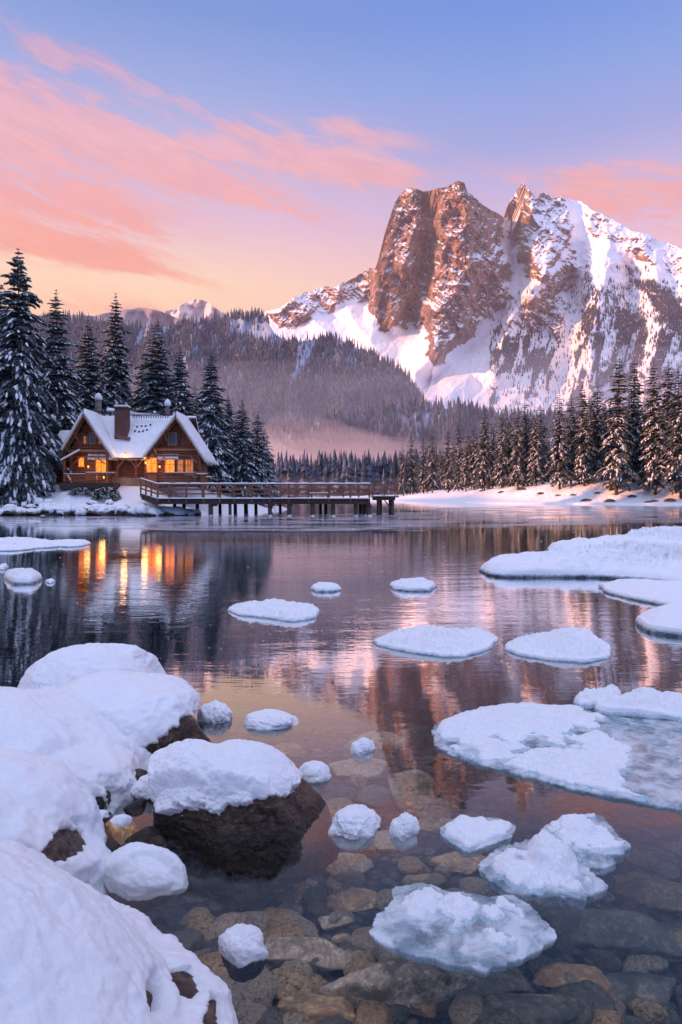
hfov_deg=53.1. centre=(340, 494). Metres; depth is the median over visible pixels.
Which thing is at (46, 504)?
shore stone
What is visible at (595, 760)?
ice floe
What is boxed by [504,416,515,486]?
fir tree
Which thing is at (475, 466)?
fir tree
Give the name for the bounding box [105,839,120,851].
gap stone
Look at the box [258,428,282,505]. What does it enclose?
fir tree
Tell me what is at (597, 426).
fir tree
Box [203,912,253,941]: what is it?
bed stone
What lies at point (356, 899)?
lake rock
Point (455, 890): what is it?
bed stone
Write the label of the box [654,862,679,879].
bed stone
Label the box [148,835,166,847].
gap stone
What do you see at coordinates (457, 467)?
fir tree
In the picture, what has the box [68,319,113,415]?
fir tree
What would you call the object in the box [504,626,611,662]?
ice floe
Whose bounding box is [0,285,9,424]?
fir tree
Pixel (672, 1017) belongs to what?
bed stone
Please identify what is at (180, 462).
window
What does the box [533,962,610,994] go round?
lake rock
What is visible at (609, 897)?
bed stone
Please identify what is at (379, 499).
landing stage
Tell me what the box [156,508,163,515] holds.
shore stone
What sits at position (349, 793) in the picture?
bed stone
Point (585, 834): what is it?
ice floe
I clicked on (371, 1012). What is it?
bed stone
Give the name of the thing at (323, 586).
ice floe
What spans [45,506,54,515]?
shore stone
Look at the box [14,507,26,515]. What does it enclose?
shore stone
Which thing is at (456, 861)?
lake rock
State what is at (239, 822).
boulder
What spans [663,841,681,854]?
bed stone
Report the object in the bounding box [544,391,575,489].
fir tree
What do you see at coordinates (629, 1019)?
bed stone
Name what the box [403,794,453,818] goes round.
bed stone
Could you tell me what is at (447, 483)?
fir tree
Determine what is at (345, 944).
bed stone
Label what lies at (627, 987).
lake rock
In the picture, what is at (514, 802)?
bed stone
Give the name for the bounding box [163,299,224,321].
peak
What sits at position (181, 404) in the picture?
fir tree
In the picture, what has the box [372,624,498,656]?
ice floe
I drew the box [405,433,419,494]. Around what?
fir tree
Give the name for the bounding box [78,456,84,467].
window
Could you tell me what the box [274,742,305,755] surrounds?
lake rock
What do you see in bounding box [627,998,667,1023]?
bed stone
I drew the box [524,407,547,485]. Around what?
fir tree
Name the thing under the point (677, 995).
bed stone
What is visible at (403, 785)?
lake rock
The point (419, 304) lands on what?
mountain
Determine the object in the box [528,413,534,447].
fir tree
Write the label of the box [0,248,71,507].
fir tree
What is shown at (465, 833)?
ice floe
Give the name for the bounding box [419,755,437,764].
bed stone
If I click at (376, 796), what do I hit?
lake rock
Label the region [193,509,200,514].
shore stone
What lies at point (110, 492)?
bush
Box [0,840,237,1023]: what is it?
boulder
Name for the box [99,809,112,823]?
boulder
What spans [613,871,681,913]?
lake rock
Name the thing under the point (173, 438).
window
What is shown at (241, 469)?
fir tree
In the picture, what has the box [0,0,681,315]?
sky
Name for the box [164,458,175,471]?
window
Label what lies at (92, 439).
window
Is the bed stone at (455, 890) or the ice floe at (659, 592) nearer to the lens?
the bed stone at (455, 890)
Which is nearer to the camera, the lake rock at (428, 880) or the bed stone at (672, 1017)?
the bed stone at (672, 1017)
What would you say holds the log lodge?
on the ground
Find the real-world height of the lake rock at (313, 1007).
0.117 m
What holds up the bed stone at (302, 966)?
on the lake bed at (333, 721)
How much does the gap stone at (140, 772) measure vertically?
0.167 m
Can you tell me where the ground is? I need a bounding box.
[0,478,681,515]
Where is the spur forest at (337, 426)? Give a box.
[256,395,681,464]
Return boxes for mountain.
[264,181,681,417]
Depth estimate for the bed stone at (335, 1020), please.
2.72 m
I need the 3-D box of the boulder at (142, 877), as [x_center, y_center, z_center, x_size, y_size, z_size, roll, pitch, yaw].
[-0.937,1.851,3.261,0.432,0.339,0.264,0,0,29]
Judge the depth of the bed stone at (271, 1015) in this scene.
2.71 m
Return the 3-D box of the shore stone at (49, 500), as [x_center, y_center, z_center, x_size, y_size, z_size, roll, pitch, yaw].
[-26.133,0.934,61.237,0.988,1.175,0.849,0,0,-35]
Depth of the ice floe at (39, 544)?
23.66 m
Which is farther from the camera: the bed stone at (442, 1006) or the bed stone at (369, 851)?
the bed stone at (369, 851)
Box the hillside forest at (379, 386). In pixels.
[31,307,432,439]
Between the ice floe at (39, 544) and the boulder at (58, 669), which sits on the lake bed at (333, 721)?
the boulder at (58, 669)
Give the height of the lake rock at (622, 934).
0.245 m
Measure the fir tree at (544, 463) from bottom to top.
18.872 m
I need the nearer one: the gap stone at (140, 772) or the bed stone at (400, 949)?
the bed stone at (400, 949)
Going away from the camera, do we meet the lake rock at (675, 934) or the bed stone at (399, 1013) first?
the bed stone at (399, 1013)
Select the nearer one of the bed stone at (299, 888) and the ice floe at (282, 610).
the bed stone at (299, 888)
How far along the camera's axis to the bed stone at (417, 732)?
7.12 m
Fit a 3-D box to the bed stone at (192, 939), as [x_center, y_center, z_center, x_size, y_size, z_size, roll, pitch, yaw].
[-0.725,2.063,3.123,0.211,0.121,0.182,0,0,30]
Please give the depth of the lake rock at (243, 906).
3.54 m
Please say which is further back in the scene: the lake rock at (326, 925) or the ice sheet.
the ice sheet
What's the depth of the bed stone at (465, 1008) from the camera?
2.76 m
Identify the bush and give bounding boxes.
[67,487,91,494]
[90,486,120,499]
[664,498,675,501]
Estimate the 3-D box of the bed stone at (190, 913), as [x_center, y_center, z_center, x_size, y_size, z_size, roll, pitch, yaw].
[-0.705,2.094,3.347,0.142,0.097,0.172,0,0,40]
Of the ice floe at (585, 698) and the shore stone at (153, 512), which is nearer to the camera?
the ice floe at (585, 698)
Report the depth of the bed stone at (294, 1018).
2.74 m
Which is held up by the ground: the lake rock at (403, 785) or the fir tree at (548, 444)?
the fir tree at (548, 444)
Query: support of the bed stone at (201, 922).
on the lake bed at (333, 721)
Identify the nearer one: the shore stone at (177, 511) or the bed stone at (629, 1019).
the bed stone at (629, 1019)
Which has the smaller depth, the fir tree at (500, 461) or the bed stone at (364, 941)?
the bed stone at (364, 941)
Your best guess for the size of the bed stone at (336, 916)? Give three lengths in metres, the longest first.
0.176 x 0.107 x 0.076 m
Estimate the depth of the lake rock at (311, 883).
3.85 m
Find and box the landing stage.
[371,484,398,514]
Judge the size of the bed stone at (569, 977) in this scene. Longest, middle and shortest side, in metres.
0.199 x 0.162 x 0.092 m
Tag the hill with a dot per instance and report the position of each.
(268, 330)
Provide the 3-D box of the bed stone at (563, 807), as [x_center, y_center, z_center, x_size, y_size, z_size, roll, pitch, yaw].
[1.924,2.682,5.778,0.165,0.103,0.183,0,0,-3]
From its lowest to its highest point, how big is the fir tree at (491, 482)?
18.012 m
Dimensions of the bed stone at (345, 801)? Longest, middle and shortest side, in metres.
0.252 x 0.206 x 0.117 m
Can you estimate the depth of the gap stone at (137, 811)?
3.89 m
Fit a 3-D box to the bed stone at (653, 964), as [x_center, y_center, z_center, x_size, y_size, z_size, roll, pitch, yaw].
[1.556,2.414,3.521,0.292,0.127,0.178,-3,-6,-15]
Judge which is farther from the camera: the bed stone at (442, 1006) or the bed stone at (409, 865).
the bed stone at (409, 865)
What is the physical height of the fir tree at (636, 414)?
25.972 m
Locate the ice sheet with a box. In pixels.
[0,506,681,530]
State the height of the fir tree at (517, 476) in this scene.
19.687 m
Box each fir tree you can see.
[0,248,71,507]
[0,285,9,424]
[37,290,85,449]
[67,355,76,386]
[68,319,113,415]
[96,293,136,415]
[127,319,177,414]
[129,359,144,415]
[163,345,199,426]
[189,349,238,496]
[189,382,201,421]
[220,393,236,470]
[222,401,263,497]
[248,412,276,507]
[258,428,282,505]
[396,443,410,495]
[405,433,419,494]
[415,458,419,493]
[416,439,429,493]
[423,428,441,492]
[436,447,443,487]
[436,464,440,489]
[439,432,455,492]
[450,434,456,486]
[451,423,465,491]
[458,430,474,491]
[466,423,479,489]
[473,406,493,489]
[486,425,499,488]
[491,409,511,488]
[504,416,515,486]
[507,409,529,487]
[520,402,534,485]
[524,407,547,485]
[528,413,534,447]
[535,404,550,483]
[540,421,550,468]
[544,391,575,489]
[546,441,553,480]
[561,392,580,483]
[568,384,599,485]
[587,384,610,480]
[587,396,594,423]
[593,356,639,494]
[599,403,609,478]
[604,396,613,479]
[621,359,652,482]
[634,360,672,494]
[650,361,680,471]
[658,367,681,498]
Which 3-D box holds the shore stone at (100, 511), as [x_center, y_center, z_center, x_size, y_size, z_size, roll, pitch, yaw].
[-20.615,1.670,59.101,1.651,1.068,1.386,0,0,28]
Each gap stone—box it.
[96,790,111,809]
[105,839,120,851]
[122,797,147,823]
[124,826,160,843]
[135,768,147,780]
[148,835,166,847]
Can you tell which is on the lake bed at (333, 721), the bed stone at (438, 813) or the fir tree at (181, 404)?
the bed stone at (438, 813)
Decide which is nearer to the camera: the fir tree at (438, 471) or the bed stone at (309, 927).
the bed stone at (309, 927)
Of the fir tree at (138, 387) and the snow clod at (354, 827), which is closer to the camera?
the snow clod at (354, 827)
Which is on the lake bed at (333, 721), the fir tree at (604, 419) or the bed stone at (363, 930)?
the bed stone at (363, 930)
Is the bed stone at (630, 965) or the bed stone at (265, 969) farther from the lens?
the bed stone at (630, 965)
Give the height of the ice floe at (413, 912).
0.104 m
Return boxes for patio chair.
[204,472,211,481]
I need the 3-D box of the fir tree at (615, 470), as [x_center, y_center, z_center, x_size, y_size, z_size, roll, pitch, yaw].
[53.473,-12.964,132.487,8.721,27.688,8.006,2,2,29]
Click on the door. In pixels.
(152, 463)
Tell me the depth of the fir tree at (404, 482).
232.30 m
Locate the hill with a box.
[38,315,418,424]
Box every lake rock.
[203,897,248,908]
[264,936,351,971]
[272,884,308,892]
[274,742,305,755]
[276,903,302,914]
[277,992,355,1023]
[306,879,317,886]
[318,915,353,930]
[319,957,477,1011]
[324,852,373,875]
[325,888,376,911]
[328,758,388,779]
[331,933,349,944]
[343,731,403,749]
[354,785,394,807]
[373,830,409,851]
[388,769,441,809]
[401,873,447,889]
[410,941,534,997]
[418,816,453,830]
[429,851,485,874]
[483,992,579,1023]
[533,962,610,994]
[546,906,681,964]
[563,803,610,823]
[605,971,676,1008]
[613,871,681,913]
[623,842,678,865]
[666,928,681,948]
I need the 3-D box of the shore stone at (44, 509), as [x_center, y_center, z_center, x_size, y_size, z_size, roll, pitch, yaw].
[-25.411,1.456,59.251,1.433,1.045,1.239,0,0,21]
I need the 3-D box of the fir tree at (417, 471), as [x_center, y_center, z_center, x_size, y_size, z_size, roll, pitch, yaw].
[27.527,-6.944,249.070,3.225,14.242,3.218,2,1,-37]
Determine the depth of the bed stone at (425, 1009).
2.82 m
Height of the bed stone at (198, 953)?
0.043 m
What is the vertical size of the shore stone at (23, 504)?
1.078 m
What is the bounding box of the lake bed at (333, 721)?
[114,676,681,1023]
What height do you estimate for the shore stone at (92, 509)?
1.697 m
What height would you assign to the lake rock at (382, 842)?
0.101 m
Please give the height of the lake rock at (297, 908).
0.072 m
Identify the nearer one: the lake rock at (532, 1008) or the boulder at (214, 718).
the lake rock at (532, 1008)
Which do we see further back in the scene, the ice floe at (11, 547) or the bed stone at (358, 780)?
the ice floe at (11, 547)
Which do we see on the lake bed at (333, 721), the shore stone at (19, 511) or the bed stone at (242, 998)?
the bed stone at (242, 998)
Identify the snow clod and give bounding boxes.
[328,804,380,851]
[350,737,374,763]
[389,812,419,851]
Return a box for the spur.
[253,407,557,460]
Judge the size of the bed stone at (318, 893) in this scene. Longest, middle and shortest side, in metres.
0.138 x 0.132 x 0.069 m
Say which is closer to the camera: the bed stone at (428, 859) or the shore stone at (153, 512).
the bed stone at (428, 859)
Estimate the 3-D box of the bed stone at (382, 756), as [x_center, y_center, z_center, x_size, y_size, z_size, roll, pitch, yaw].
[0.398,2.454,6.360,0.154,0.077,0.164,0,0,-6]
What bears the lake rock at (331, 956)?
on the lake bed at (333, 721)
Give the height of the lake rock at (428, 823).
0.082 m
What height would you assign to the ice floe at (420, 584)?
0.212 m
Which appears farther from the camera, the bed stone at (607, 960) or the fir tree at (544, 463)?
the fir tree at (544, 463)
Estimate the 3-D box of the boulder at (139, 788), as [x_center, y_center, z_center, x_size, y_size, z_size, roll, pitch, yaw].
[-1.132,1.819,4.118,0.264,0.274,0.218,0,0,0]
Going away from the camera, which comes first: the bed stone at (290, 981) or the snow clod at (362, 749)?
the bed stone at (290, 981)
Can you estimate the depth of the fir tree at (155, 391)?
79.42 m
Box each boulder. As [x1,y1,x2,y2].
[0,686,154,829]
[0,748,113,898]
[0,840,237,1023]
[17,643,165,690]
[56,670,214,753]
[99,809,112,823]
[104,814,138,844]
[104,842,187,913]
[130,774,153,820]
[148,739,339,906]
[197,700,231,740]
[218,923,268,982]
[244,709,298,737]
[299,760,330,794]
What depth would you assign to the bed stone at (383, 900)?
3.67 m
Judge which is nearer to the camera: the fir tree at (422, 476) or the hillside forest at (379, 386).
the fir tree at (422, 476)
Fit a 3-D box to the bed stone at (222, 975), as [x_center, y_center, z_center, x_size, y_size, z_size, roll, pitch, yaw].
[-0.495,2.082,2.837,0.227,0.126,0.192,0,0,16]
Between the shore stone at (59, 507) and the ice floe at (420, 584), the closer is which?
the ice floe at (420, 584)
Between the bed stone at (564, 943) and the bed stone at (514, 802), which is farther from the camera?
the bed stone at (514, 802)
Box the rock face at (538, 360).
[489,264,681,418]
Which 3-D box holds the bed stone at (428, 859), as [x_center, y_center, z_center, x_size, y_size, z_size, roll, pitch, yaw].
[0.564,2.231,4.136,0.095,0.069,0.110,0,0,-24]
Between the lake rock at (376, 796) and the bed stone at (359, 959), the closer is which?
the bed stone at (359, 959)
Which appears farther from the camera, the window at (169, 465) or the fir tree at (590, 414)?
the fir tree at (590, 414)
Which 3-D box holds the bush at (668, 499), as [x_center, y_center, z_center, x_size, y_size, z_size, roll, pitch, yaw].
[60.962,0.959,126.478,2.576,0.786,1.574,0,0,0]
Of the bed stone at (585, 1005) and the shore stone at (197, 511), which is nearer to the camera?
the bed stone at (585, 1005)
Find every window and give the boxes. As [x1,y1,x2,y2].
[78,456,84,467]
[83,436,87,443]
[86,432,98,443]
[95,456,105,471]
[164,432,179,445]
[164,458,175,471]
[177,459,183,471]
[185,459,193,475]
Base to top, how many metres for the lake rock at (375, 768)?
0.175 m
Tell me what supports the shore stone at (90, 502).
on the ground
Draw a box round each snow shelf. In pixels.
[479,539,681,581]
[546,525,681,550]
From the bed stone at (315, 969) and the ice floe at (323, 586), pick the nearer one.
the bed stone at (315, 969)
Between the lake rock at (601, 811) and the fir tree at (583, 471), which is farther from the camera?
the fir tree at (583, 471)
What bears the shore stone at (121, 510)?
on the ground
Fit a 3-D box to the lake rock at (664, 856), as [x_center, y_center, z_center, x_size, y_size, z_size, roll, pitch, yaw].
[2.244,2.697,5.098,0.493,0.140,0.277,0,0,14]
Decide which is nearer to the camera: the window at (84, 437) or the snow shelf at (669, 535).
the snow shelf at (669, 535)
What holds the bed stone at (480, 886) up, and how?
on the lake bed at (333, 721)
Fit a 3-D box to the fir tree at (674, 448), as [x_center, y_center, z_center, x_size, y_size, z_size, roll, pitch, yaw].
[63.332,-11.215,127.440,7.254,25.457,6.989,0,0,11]
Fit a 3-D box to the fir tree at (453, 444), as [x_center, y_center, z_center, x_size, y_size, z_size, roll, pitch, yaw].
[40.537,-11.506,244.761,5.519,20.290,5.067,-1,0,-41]
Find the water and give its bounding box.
[0,500,681,697]
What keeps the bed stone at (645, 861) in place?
on the lake bed at (333, 721)
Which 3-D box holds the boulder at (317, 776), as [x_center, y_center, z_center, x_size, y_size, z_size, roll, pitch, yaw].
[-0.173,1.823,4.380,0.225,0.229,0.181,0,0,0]
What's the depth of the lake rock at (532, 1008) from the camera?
2.75 m
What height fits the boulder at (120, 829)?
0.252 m
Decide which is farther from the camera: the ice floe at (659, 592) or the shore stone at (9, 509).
the shore stone at (9, 509)
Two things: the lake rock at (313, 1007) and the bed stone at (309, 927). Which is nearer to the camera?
the lake rock at (313, 1007)
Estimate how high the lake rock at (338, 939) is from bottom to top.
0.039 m
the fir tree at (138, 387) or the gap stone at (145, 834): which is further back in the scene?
the fir tree at (138, 387)
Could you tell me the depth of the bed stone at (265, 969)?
3.02 m
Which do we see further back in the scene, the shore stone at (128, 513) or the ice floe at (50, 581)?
the shore stone at (128, 513)
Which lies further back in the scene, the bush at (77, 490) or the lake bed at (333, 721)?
the bush at (77, 490)
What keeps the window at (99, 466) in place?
in the log lodge
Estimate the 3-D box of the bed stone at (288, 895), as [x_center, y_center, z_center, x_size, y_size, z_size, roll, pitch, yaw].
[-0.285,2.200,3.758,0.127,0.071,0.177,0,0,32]
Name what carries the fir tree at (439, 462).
on the ground
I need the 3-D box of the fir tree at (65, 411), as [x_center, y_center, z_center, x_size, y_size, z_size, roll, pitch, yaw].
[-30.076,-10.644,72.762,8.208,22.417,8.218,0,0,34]
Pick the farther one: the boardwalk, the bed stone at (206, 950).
the boardwalk
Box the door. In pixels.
[146,457,157,486]
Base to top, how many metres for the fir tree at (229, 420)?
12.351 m
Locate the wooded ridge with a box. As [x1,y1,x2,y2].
[23,308,179,328]
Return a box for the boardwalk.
[140,478,371,515]
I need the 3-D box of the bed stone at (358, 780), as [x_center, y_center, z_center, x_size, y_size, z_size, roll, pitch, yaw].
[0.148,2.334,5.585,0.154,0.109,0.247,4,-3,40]
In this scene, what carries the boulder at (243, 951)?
in the water
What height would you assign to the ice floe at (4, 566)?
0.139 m
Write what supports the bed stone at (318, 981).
on the lake bed at (333, 721)
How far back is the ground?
134.49 m
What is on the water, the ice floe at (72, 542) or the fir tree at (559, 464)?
the ice floe at (72, 542)
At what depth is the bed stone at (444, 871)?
4.01 m
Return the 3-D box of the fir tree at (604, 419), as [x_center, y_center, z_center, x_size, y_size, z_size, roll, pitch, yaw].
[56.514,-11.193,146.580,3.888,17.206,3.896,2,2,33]
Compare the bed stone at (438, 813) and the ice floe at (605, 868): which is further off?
the bed stone at (438, 813)
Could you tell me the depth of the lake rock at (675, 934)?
3.83 m
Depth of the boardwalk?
57.40 m
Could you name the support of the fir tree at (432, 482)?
on the ground
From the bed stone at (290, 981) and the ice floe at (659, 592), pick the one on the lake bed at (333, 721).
the bed stone at (290, 981)
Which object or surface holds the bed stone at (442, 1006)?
on the lake bed at (333, 721)
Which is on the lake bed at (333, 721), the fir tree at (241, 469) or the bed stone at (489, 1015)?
the bed stone at (489, 1015)
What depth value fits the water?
11.83 m
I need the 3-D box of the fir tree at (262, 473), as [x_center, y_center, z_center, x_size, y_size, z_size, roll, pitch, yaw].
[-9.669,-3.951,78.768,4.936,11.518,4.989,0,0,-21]
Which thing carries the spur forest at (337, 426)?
on the spur
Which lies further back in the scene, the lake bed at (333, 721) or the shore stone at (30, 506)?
the shore stone at (30, 506)
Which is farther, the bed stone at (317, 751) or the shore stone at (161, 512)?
the shore stone at (161, 512)
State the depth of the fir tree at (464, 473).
187.00 m
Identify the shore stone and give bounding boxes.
[1,504,17,515]
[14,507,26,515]
[21,501,28,507]
[25,504,36,508]
[25,508,41,515]
[26,497,43,506]
[37,502,54,508]
[40,505,48,514]
[44,499,55,502]
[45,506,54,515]
[53,504,67,515]
[56,510,63,515]
[64,506,70,515]
[70,505,81,515]
[75,508,86,515]
[85,500,96,504]
[86,504,103,515]
[97,508,108,515]
[104,505,110,512]
[105,499,113,504]
[107,509,113,515]
[109,503,128,515]
[115,505,127,515]
[124,509,131,515]
[134,504,147,515]
[147,509,159,515]
[150,506,164,515]
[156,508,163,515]
[169,506,185,515]
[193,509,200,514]
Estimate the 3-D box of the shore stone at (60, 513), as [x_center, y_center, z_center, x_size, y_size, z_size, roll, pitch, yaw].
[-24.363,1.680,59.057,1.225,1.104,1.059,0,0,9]
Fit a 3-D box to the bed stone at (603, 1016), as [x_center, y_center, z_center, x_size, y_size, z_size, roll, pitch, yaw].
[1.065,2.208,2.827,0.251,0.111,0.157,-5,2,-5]
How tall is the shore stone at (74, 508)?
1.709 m
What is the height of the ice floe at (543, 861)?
0.164 m
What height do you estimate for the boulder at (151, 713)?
1.049 m
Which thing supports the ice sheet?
on the water
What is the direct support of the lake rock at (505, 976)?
on the lake bed at (333, 721)
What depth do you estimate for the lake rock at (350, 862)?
4.05 m
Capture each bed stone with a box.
[172,927,209,952]
[180,907,209,925]
[184,911,215,935]
[194,950,204,956]
[199,951,227,972]
[201,946,210,953]
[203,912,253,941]
[207,936,218,951]
[213,972,246,984]
[222,979,253,1021]
[238,1003,267,1023]
[243,911,268,931]
[245,972,277,1005]
[256,1005,283,1023]
[262,923,304,943]
[262,967,271,974]
[263,907,293,929]
[271,968,313,999]
[278,885,297,903]
[280,959,313,976]
[283,911,318,936]
[283,1012,307,1023]
[290,880,307,902]
[303,885,326,902]
[306,900,329,916]
[308,957,325,977]
[311,973,326,991]
[312,748,323,753]
[314,1016,353,1023]
[324,871,365,894]
[325,798,352,804]
[325,878,342,894]
[327,787,355,800]
[327,804,346,818]
[328,910,354,927]
[338,939,366,951]
[342,949,375,975]
[344,934,379,960]
[349,773,368,787]
[351,926,378,960]
[355,843,376,855]
[355,999,392,1023]
[374,889,399,910]
[376,753,391,760]
[378,934,410,961]
[389,1004,409,1023]
[396,725,428,740]
[397,856,430,875]
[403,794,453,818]
[408,1002,436,1017]
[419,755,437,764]
[425,856,435,868]
[427,810,451,818]
[434,866,451,877]
[436,1000,449,1012]
[446,801,457,810]
[446,888,462,892]
[448,993,483,1023]
[458,877,491,898]
[473,1006,520,1023]
[500,796,526,808]
[527,955,556,973]
[548,980,616,1011]
[554,934,574,953]
[559,803,569,812]
[564,972,576,983]
[569,988,593,1023]
[587,949,622,972]
[591,1009,623,1023]
[601,892,614,901]
[610,995,625,1014]
[620,903,632,910]
[622,959,647,972]
[623,851,662,870]
[623,954,668,972]
[623,1015,645,1023]
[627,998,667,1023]
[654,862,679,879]
[657,1001,680,1023]
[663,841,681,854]
[672,984,681,1008]
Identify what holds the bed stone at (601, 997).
on the lake bed at (333, 721)
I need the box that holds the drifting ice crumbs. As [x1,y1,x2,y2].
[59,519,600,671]
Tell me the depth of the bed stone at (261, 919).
3.40 m
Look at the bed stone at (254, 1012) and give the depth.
2.72 m
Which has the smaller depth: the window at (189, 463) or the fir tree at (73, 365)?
the window at (189, 463)
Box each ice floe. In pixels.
[0,537,47,543]
[0,543,35,550]
[0,563,8,569]
[4,568,42,584]
[17,539,59,548]
[45,578,55,583]
[48,539,90,546]
[227,598,319,621]
[310,582,341,591]
[369,882,556,976]
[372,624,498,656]
[390,577,436,591]
[431,702,681,814]
[440,814,515,856]
[477,829,607,906]
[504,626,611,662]
[540,813,630,863]
[573,684,621,709]
[577,852,615,875]
[594,687,681,728]
[598,578,681,604]
[635,602,681,637]
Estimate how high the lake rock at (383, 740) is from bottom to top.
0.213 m
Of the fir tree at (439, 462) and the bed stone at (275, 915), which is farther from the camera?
the fir tree at (439, 462)
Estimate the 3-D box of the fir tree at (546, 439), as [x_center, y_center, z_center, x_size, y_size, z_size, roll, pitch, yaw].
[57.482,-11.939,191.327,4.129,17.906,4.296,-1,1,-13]
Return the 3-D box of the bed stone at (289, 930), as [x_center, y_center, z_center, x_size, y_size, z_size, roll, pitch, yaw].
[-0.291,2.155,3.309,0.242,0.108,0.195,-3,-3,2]
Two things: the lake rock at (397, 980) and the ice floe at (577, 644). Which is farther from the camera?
the ice floe at (577, 644)
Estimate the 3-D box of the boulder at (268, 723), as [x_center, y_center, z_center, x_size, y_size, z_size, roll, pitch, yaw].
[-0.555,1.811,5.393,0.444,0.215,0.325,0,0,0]
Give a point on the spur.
(425, 416)
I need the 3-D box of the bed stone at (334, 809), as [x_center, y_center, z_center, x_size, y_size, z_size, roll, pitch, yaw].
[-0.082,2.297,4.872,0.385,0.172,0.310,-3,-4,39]
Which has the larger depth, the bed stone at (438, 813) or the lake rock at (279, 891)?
the bed stone at (438, 813)
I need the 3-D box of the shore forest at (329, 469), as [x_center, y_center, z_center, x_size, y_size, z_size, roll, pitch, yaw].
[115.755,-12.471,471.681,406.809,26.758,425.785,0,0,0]
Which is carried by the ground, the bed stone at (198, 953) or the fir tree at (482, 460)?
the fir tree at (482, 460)
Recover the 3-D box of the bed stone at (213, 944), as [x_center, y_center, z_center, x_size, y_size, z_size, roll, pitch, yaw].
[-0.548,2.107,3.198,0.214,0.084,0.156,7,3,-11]
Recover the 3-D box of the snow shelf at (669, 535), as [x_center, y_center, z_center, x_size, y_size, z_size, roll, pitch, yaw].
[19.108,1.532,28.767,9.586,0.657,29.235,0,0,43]
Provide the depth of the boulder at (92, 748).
4.17 m
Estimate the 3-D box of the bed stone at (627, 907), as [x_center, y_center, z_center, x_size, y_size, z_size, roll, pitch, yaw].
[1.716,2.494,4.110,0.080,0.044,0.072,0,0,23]
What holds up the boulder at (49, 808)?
on the lake bed at (333, 721)
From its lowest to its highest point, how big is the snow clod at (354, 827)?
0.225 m
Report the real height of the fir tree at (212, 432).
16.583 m
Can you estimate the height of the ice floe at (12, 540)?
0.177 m
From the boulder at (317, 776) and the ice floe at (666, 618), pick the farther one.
the ice floe at (666, 618)
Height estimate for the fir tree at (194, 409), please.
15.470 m
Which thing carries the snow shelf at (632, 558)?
on the water
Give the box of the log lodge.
[49,393,216,488]
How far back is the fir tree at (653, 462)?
130.59 m
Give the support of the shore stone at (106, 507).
on the ground
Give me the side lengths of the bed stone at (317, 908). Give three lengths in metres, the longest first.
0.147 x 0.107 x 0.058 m
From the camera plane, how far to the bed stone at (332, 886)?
3.81 m
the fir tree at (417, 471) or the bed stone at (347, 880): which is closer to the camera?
the bed stone at (347, 880)
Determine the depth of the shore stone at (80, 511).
58.57 m
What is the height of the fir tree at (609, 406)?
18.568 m
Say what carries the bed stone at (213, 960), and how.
on the lake bed at (333, 721)
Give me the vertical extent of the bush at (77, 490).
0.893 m
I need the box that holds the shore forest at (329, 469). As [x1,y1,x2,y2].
[269,440,630,496]
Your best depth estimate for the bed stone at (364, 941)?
3.23 m
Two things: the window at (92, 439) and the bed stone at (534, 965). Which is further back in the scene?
the window at (92, 439)
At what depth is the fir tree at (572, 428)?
143.77 m

